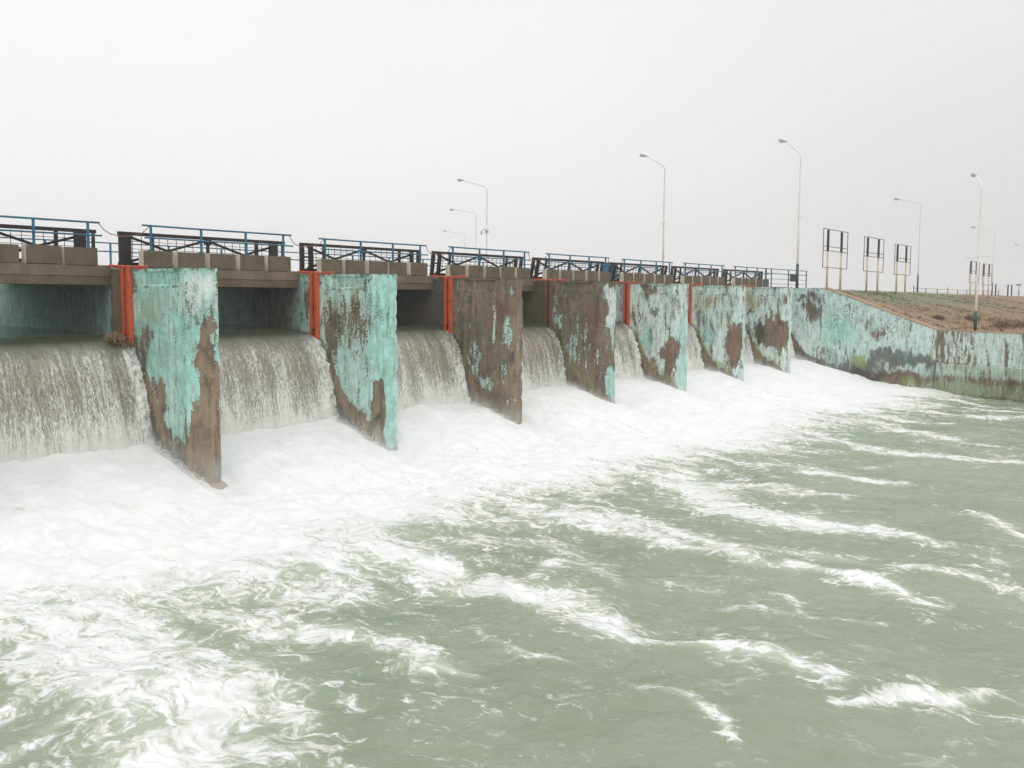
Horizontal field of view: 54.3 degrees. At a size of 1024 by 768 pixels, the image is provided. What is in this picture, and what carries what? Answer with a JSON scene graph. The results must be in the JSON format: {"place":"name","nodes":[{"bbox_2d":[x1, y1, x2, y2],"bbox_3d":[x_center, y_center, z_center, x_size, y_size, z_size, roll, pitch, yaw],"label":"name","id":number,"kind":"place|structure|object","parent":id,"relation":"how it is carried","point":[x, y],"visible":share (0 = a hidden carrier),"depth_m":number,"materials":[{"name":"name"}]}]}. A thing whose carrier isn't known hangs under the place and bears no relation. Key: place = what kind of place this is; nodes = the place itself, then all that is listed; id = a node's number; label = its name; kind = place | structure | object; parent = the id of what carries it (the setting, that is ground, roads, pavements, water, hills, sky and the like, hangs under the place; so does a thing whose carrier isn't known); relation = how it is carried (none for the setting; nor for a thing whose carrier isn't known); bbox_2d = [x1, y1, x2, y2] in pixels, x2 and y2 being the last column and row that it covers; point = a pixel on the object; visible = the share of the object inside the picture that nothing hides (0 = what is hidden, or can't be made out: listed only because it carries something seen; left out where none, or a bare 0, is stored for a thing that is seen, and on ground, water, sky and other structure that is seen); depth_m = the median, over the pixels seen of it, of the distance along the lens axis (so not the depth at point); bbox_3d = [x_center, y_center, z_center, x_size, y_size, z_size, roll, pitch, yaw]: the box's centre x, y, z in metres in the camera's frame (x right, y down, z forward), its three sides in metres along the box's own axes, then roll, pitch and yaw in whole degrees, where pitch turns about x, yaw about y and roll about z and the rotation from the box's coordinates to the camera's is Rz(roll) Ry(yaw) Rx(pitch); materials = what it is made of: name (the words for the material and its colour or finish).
{"place":"outdoors","nodes":[
{"label":"outdoors","id":0,"kind":"place"},
{"bbox_2d":[0,322,526,337],"bbox_3d":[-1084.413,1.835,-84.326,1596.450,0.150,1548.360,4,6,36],"label":"reservoir water","id":1,"kind":"structure","parent":0,"point":[10,331],"depth_m":29.23,"materials":[{"name":"grey liquid"}]},
{"bbox_2d":[614,321,645,378],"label":"falling water","id":2,"kind":"structure","parent":1,"relation":"on","point":[624,365],"depth_m":48.91,"materials":[{"name":"white liquid"}]},
{"bbox_2d":[744,330,753,363],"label":"falling water","id":3,"kind":"structure","parent":1,"relation":"on","point":[748,355],"depth_m":60.39,"materials":[{"name":"white liquid"}]},
{"bbox_2d":[0,358,1023,767],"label":"river water","id":4,"kind":"structure","parent":0,"point":[806,564],"depth_m":19.34,"materials":[{"name":"green liquid"}]},
{"bbox_2d":[0,331,829,488],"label":"spray","id":5,"kind":"object","parent":4,"relation":"on","point":[158,448],"visible":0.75,"depth_m":29.32,"materials":[{"name":"white liquid"}]},
{"bbox_2d":[0,0,1023,295],"label":"sky","id":6,"kind":"structure","parent":0,"point":[308,121],"materials":[{"name":"white"}]},
{"bbox_2d":[799,287,1023,331],"bbox_3d":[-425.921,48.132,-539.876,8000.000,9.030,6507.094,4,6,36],"label":"ground","id":7,"kind":"structure","parent":0,"point":[944,323],"depth_m":78.84,"materials":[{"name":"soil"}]},
{"bbox_2d":[0,268,228,488],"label":"concrete pier","id":8,"kind":"structure","parent":7,"relation":"on","point":[176,325],"depth_m":26.77,"materials":[{"name":"teal concrete"}]},
{"bbox_2d":[0,244,115,284],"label":"bridge span","id":9,"kind":"object","parent":8,"relation":"on","point":[49,264],"visible":0.99,"depth_m":26.65,"materials":[{"name":"concrete"}]},
{"bbox_2d":[0,224,95,261],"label":"steel truss","id":10,"kind":"object","parent":9,"relation":"on","point":[79,240],"visible":0.43,"depth_m":27.33,"materials":[{"name":"metal"}]},
{"bbox_2d":[0,215,101,247],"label":"blue railing","id":11,"kind":"object","parent":9,"relation":"on","point":[33,231],"visible":1,"depth_m":26.61,"materials":[{"name":"metal"}]},
{"bbox_2d":[99,224,148,236],"bbox_3d":[-11.200,-4.386,28.555,0.423,0.323,1.598,4,6,36],"label":"sagging rope","id":12,"kind":"object","parent":11,"relation":"hanging from","point":[125,236],"visible":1,"depth_m":28.86,"materials":[{"name":"fabric"}]},
{"bbox_2d":[0,335,154,462],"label":"falling water","id":13,"kind":"structure","parent":8,"relation":"attached to","point":[109,423],"depth_m":25.85,"materials":[{"name":"white liquid"}]},
{"bbox_2d":[124,341,136,348],"bbox_3d":[-10.518,-1.072,27.519,0.328,0.239,0.326,-1,5,-14],"label":"dried brush","id":14,"kind":"object","parent":13,"relation":"in","point":[131,344],"visible":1,"depth_m":27.50,"materials":[{"name":"brown plant"}]},
{"bbox_2d":[115,269,121,332],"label":"hanging weeds","id":15,"kind":"object","parent":8,"relation":"hanging from","point":[118,287],"visible":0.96,"depth_m":27.85,"materials":[{"name":"brown plant"}]},
{"bbox_2d":[109,264,147,346],"bbox_3d":[-10.656,-2.176,27.655,1.780,2.277,0.323,4,6,36],"label":"gate guide","id":16,"kind":"object","parent":8,"relation":"attached to","point":[126,300],"visible":0.99,"depth_m":27.52,"materials":[{"name":"orange paint"}]},
{"bbox_2d":[218,274,397,450],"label":"concrete pier","id":17,"kind":"structure","parent":7,"relation":"on","point":[358,328],"depth_m":32.36,"materials":[{"name":"teal concrete"}]},
{"bbox_2d":[116,250,298,287],"bbox_3d":[-11.295,-3.716,32.911,5.886,1.028,6.892,4,6,36],"label":"bridge span","id":18,"kind":"object","parent":17,"relation":"on","point":[237,270],"visible":0.66,"depth_m":31.53,"materials":[{"name":"concrete"}]},
{"bbox_2d":[9,238,193,263],"bbox_3d":[-13.755,-4.362,34.098,0.050,0.944,6.860,4,6,36],"label":"walkway railing","id":19,"kind":"object","parent":18,"relation":"on","point":[110,251],"visible":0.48,"depth_m":34.10,"materials":[{"name":"metal"}]},
{"bbox_2d":[117,231,284,265],"bbox_3d":[-9.583,-4.132,31.397,0.157,0.980,6.190,4,6,36],"label":"steel truss","id":20,"kind":"object","parent":18,"relation":"on","point":[125,251],"visible":0.49,"depth_m":30.42,"materials":[{"name":"metal"}]},
{"bbox_2d":[142,224,293,256],"bbox_3d":[-9.013,-4.424,31.124,0.132,0.764,5.630,4,6,36],"label":"blue railing","id":21,"kind":"object","parent":18,"relation":"on","point":[245,243],"visible":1,"depth_m":30.77,"materials":[{"name":"metal"}]},
{"bbox_2d":[218,329,337,434],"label":"falling water","id":22,"kind":"structure","parent":17,"relation":"attached to","point":[242,415],"depth_m":31.24,"materials":[{"name":"white liquid"}]},
{"bbox_2d":[297,271,334,338],"bbox_3d":[-6.575,-2.632,33.194,1.780,2.277,0.313,4,6,36],"label":"gate guide","id":23,"kind":"object","parent":17,"relation":"attached to","point":[314,297],"visible":1,"depth_m":33.08,"materials":[{"name":"orange paint"}]},
{"bbox_2d":[0,330,745,444],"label":"spillway weir","id":24,"kind":"object","parent":7,"relation":"on","point":[308,363],"visible":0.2,"depth_m":30.81,"materials":[{"name":"liquid"}]},
{"bbox_2d":[101,331,133,348],"bbox_3d":[-10.806,-1.213,27.318,0.861,0.512,0.790,0,5,-7],"label":"dried brush","id":25,"kind":"object","parent":24,"relation":"on","point":[114,337],"visible":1,"depth_m":27.23,"materials":[{"name":"brown plant"}]},
{"bbox_2d":[396,278,522,424],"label":"concrete pier","id":26,"kind":"structure","parent":7,"relation":"on","point":[487,322],"depth_m":37.83,"materials":[{"name":"brown concrete"}]},
{"bbox_2d":[299,259,432,289],"bbox_3d":[-7.211,-4.174,38.454,5.886,1.029,6.892,4,6,36],"label":"bridge span","id":27,"kind":"object","parent":26,"relation":"on","point":[412,276],"visible":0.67,"depth_m":37.13,"materials":[{"name":"concrete"}]},
{"bbox_2d":[195,247,331,268],"bbox_3d":[-9.671,-4.819,39.640,0.050,0.944,6.860,4,6,36],"label":"walkway railing","id":28,"kind":"object","parent":27,"relation":"on","point":[266,251],"visible":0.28,"depth_m":39.64,"materials":[{"name":"black metal"}]},
{"bbox_2d":[299,243,418,271],"bbox_3d":[-5.499,-4.589,36.940,0.157,0.980,6.190,4,6,36],"label":"steel truss","id":29,"kind":"object","parent":27,"relation":"on","point":[302,257],"visible":0.52,"depth_m":36.00,"materials":[{"name":"metal"}]},
{"bbox_2d":[318,238,427,262],"bbox_3d":[-4.988,-4.850,36.711,0.132,0.764,5.630,4,6,36],"label":"blue railing","id":30,"kind":"object","parent":27,"relation":"on","point":[361,251],"visible":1,"depth_m":36.41,"materials":[{"name":"metal"}]},
{"bbox_2d":[289,236,324,246],"bbox_3d":[-7.116,-4.843,34.097,0.423,0.323,1.598,4,6,36],"label":"sagging rope","id":31,"kind":"object","parent":30,"relation":"hanging from","point":[305,246],"visible":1,"depth_m":34.40,"materials":[{"name":"fabric"}]},
{"bbox_2d":[395,325,470,409],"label":"falling water","id":32,"kind":"structure","parent":26,"relation":"attached to","point":[433,392],"depth_m":37.16,"materials":[{"name":"white liquid"}]},
{"bbox_2d":[432,275,466,333],"bbox_3d":[-2.496,-3.089,38.729,1.780,2.277,0.294,4,6,36],"label":"gate guide","id":33,"kind":"object","parent":26,"relation":"attached to","point":[448,304],"visible":1,"depth_m":38.62,"materials":[{"name":"orange paint"}]},
{"bbox_2d":[449,209,475,265],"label":"lamp post","id":34,"kind":"object","parent":7,"relation":"on","point":[470,212],"visible":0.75,"depth_m":115.03,"materials":[{"name":"grey metal"}]},
{"bbox_2d":[457,179,488,264],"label":"lamp post","id":35,"kind":"object","parent":7,"relation":"on","point":[486,230],"visible":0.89,"depth_m":88.23,"materials":[{"name":"grey metal"}]},
{"bbox_2d":[522,281,616,403],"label":"concrete pier","id":36,"kind":"structure","parent":7,"relation":"on","point":[583,321],"depth_m":43.32,"materials":[{"name":"brown concrete"}]},
{"bbox_2d":[433,265,533,290],"bbox_3d":[-3.129,-4.631,43.998,5.881,1.030,6.892,4,6,36],"label":"bridge span","id":37,"kind":"object","parent":36,"relation":"on","point":[470,271],"visible":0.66,"depth_m":42.07,"materials":[{"name":"concrete"}]},
{"bbox_2d":[332,254,436,265],"bbox_3d":[-5.587,-5.276,45.183,0.050,0.944,6.860,4,6,36],"label":"walkway railing","id":38,"kind":"object","parent":37,"relation":"on","point":[386,257],"visible":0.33,"depth_m":45.09,"materials":[{"name":"black metal"}]},
{"bbox_2d":[429,251,523,275],"bbox_3d":[-1.423,-5.047,42.489,0.157,0.980,6.190,12,11,35],"label":"steel truss","id":39,"kind":"object","parent":37,"relation":"on","point":[438,263],"visible":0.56,"depth_m":41.52,"materials":[{"name":"metal"}]},
{"bbox_2d":[448,246,530,267],"bbox_3d":[-0.878,-5.327,42.225,0.132,0.764,5.630,4,6,36],"label":"blue railing","id":40,"kind":"object","parent":37,"relation":"on","point":[479,257],"visible":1,"depth_m":41.85,"materials":[{"name":"metal"}]},
{"bbox_2d":[521,323,566,390],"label":"falling water","id":41,"kind":"structure","parent":36,"relation":"attached to","point":[543,379],"depth_m":43.08,"materials":[{"name":"white liquid"}]},
{"bbox_2d":[533,278,565,329],"bbox_3d":[1.589,-3.546,44.272,1.780,2.277,0.296,4,6,36],"label":"gate guide","id":42,"kind":"object","parent":36,"relation":"attached to","point":[548,303],"visible":1,"depth_m":44.17,"materials":[{"name":"orange metal"}]},
{"bbox_2d":[615,283,688,391],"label":"concrete pier","id":43,"kind":"structure","parent":7,"relation":"on","point":[659,320],"depth_m":48.82,"materials":[{"name":"teal concrete"}]},
{"bbox_2d":[534,269,609,280],"bbox_3d":[0.957,-5.087,49.539,5.887,1.027,6.892,4,6,36],"label":"bridge span","id":44,"kind":"object","parent":43,"relation":"on","point":[571,275],"visible":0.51,"depth_m":47.34,"materials":[{"name":"concrete"}]},
{"bbox_2d":[441,260,518,266],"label":"walkway railing","id":45,"kind":"object","parent":44,"relation":"on","point":[475,261],"visible":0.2,"depth_m":50.60,"materials":[{"name":"black metal"}]},
{"bbox_2d":[523,264,587,273],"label":"walkway railing","id":46,"kind":"object","parent":44,"relation":"on","point":[552,265],"visible":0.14,"depth_m":55.74,"materials":[{"name":"metal"}]},
{"bbox_2d":[530,257,603,278],"bbox_3d":[2.689,-5.498,48.011,0.157,0.980,6.190,17,14,34],"label":"steel truss","id":47,"kind":"object","parent":44,"relation":"on","point":[537,269],"visible":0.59,"depth_m":46.90,"materials":[{"name":"metal"}]},
{"bbox_2d":[545,253,609,271],"bbox_3d":[3.218,-5.778,47.777,0.132,0.764,5.630,4,6,36],"label":"blue railing","id":48,"kind":"object","parent":44,"relation":"on","point":[570,262],"visible":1,"depth_m":47.30,"materials":[{"name":"metal"}]},
{"bbox_2d":[616,281,641,326],"bbox_3d":[5.678,-4.003,49.822,1.780,2.277,0.312,4,6,36],"label":"gate guide","id":49,"kind":"object","parent":43,"relation":"attached to","point":[626,305],"visible":0.81,"depth_m":49.72,"materials":[{"name":"orange paint"}]},
{"bbox_2d":[640,154,665,274],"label":"lamp post","id":50,"kind":"object","parent":7,"relation":"on","point":[644,155],"visible":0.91,"depth_m":73.77,"materials":[{"name":"grey metal"}]},
{"bbox_2d":[691,285,745,381],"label":"concrete pier","id":51,"kind":"structure","parent":7,"relation":"on","point":[718,318],"depth_m":54.34,"materials":[{"name":"teal concrete"}]},
{"bbox_2d":[616,273,673,283],"bbox_3d":[5.042,-5.544,55.081,5.887,1.027,6.892,4,6,36],"label":"bridge span","id":52,"kind":"object","parent":51,"relation":"on","point":[646,278],"visible":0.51,"depth_m":52.95,"materials":[{"name":"concrete"}]},
{"bbox_2d":[603,262,617,278],"bbox_3d":[5.611,-6.368,57.196,0.700,1.170,0.940,4,6,36],"label":"blue cabinet","id":53,"kind":"object","parent":52,"relation":"on","point":[607,269],"visible":0.25,"depth_m":56.84,"materials":[{"name":"metal"}]},
{"bbox_2d":[608,262,667,280],"bbox_3d":[6.773,-5.955,53.554,0.157,0.980,6.190,17,14,34],"label":"steel truss","id":54,"kind":"object","parent":52,"relation":"on","point":[613,276],"visible":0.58,"depth_m":52.52,"materials":[{"name":"metal"}]},
{"bbox_2d":[621,259,673,274],"bbox_3d":[7.283,-6.224,53.337,0.132,0.764,5.630,4,6,36],"label":"blue railing","id":55,"kind":"object","parent":52,"relation":"on","point":[641,267],"visible":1,"depth_m":52.96,"materials":[{"name":"metal"}]},
{"bbox_2d":[682,283,703,323],"bbox_3d":[9.756,-4.460,55.352,1.782,2.277,0.301,4,6,33],"label":"gate guide","id":56,"kind":"object","parent":51,"relation":"attached to","point":[690,305],"visible":0.54,"depth_m":55.20,"materials":[{"name":"orange paint"}]},
{"bbox_2d":[686,322,703,370],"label":"falling water","id":57,"kind":"structure","parent":51,"relation":"attached to","point":[694,358],"depth_m":54.68,"materials":[{"name":"white liquid"}]},
{"bbox_2d":[745,287,792,373],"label":"concrete pier","id":58,"kind":"structure","parent":7,"relation":"on","point":[768,321],"depth_m":59.88,"materials":[{"name":"concrete"}]},
{"bbox_2d":[681,276,724,284],"bbox_3d":[9.123,-6.002,60.626,5.880,1.029,6.892,4,6,36],"label":"bridge span","id":59,"kind":"object","parent":58,"relation":"on","point":[702,280],"visible":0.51,"depth_m":58.50,"materials":[{"name":"concrete"}]},
{"bbox_2d":[670,266,718,282],"bbox_3d":[10.823,-6.419,59.121,0.157,0.980,6.190,11,10,35],"label":"steel truss","id":60,"kind":"object","parent":59,"relation":"on","point":[675,270],"visible":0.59,"depth_m":58.32,"materials":[{"name":"metal"}]},
{"bbox_2d":[683,262,725,276],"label":"blue railing","id":61,"kind":"object","parent":59,"relation":"on","point":[710,270],"visible":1,"depth_m":58.99,"materials":[{"name":"metal"}]},
{"bbox_2d":[732,278,768,286],"bbox_3d":[13.207,-6.456,66.169,5.881,1.024,6.892,4,6,36],"label":"bridge span","id":62,"kind":"object","parent":58,"relation":"on","point":[748,281],"visible":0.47,"depth_m":64.06,"materials":[{"name":"concrete"}]},
{"bbox_2d":[722,269,762,284],"bbox_3d":[14.942,-6.874,64.638,0.157,0.980,6.190,8,8,36],"label":"steel truss","id":63,"kind":"object","parent":62,"relation":"on","point":[725,274],"visible":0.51,"depth_m":63.81,"materials":[{"name":"metal"}]},
{"bbox_2d":[733,266,766,278],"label":"blue railing","id":64,"kind":"object","parent":62,"relation":"on","point":[757,273],"visible":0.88,"depth_m":64.19,"materials":[{"name":"metal"}]},
{"bbox_2d":[765,268,806,287],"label":"end railing","id":65,"kind":"object","parent":7,"relation":"on","point":[788,274],"visible":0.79,"depth_m":67.62,"materials":[{"name":"metal"}]},
{"bbox_2d":[790,274,795,281],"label":"notice board","id":66,"kind":"object","parent":65,"relation":"attached to","point":[792,277],"visible":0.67,"depth_m":68.79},
{"bbox_2d":[779,139,801,287],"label":"lamp post","id":67,"kind":"object","parent":7,"relation":"on","point":[798,237],"visible":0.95,"depth_m":67.16,"materials":[{"name":"grey metal"}]},
{"bbox_2d":[822,228,847,289],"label":"sign frame","id":68,"kind":"object","parent":7,"relation":"on","point":[841,251],"visible":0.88,"depth_m":75.12,"materials":[{"name":"beige paint"}]},
{"bbox_2d":[863,236,883,290],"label":"sign frame","id":69,"kind":"object","parent":7,"relation":"on","point":[877,257],"visible":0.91,"depth_m":82.49,"materials":[{"name":"beige paint"}]},
{"bbox_2d":[894,244,910,292],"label":"sign frame","id":70,"kind":"object","parent":7,"relation":"on","point":[897,256],"visible":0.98,"depth_m":89.53,"materials":[{"name":"beige paint"}]},
{"bbox_2d":[791,287,1023,401],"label":"bank wall","id":71,"kind":"structure","parent":7,"relation":"on","point":[836,329],"depth_m":62.29,"materials":[{"name":"paint"}]},
{"bbox_2d":[790,340,794,357],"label":"falling water","id":72,"kind":"structure","parent":71,"relation":"attached to","point":[792,355],"depth_m":66.07,"materials":[{"name":"white liquid"}]},
{"bbox_2d":[894,198,920,291],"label":"lamp post","id":73,"kind":"object","parent":7,"relation":"on","point":[919,242],"visible":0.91,"depth_m":100.03,"materials":[{"name":"grey metal"}]},
{"bbox_2d":[932,312,947,320],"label":"dry bush","id":74,"kind":"object","parent":7,"relation":"on","point":[938,316],"visible":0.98,"depth_m":67.37,"materials":[{"name":"brown plant"}]},
{"bbox_2d":[913,286,998,295],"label":"crest fence","id":75,"kind":"object","parent":7,"relation":"on","point":[947,292],"visible":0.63,"depth_m":117.96,"materials":[{"name":"black metal"}]},
{"bbox_2d":[963,314,978,321],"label":"dry bush","id":76,"kind":"object","parent":7,"relation":"on","point":[970,317],"visible":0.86,"depth_m":71.23,"materials":[{"name":"brown plant"}]},
{"bbox_2d":[969,261,979,296],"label":"sign frame","id":77,"kind":"object","parent":7,"relation":"on","point":[970,274],"visible":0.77,"depth_m":113.23,"materials":[{"name":"beige paint"}]},
{"bbox_2d":[965,173,993,330],"bbox_3d":[28.289,-8.092,60.906,1.927,9.677,0.907,12,13,67],"label":"lamp post","id":78,"kind":"object","parent":7,"relation":"on","point":[977,282],"visible":0.98,"depth_m":60.75,"materials":[{"name":"grey metal"}]},
{"bbox_2d":[971,226,994,295],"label":"lamp post","id":79,"kind":"object","parent":7,"relation":"on","point":[993,257],"visible":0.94,"depth_m":138.30,"materials":[{"name":"grey metal"}]},
{"bbox_2d":[982,263,991,297],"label":"sign frame","id":80,"kind":"object","parent":7,"relation":"on","point":[984,273],"visible":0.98,"depth_m":118.80,"materials":[{"name":"beige paint"}]},
{"bbox_2d":[985,318,1013,327],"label":"dry bush","id":81,"kind":"object","parent":7,"relation":"on","point":[1003,324],"visible":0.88,"depth_m":65.22,"materials":[{"name":"brown plant"}]},
{"bbox_2d":[1011,319,1023,327],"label":"dry bush","id":82,"kind":"object","parent":7,"relation":"on","point":[1017,324],"visible":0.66,"depth_m":66.42,"materials":[{"name":"brown plant"}]},
{"bbox_2d":[995,284,1012,295],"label":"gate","id":83,"kind":"structure","parent":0,"point":[1000,292],"depth_m":145.81,"materials":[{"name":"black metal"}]}
]}

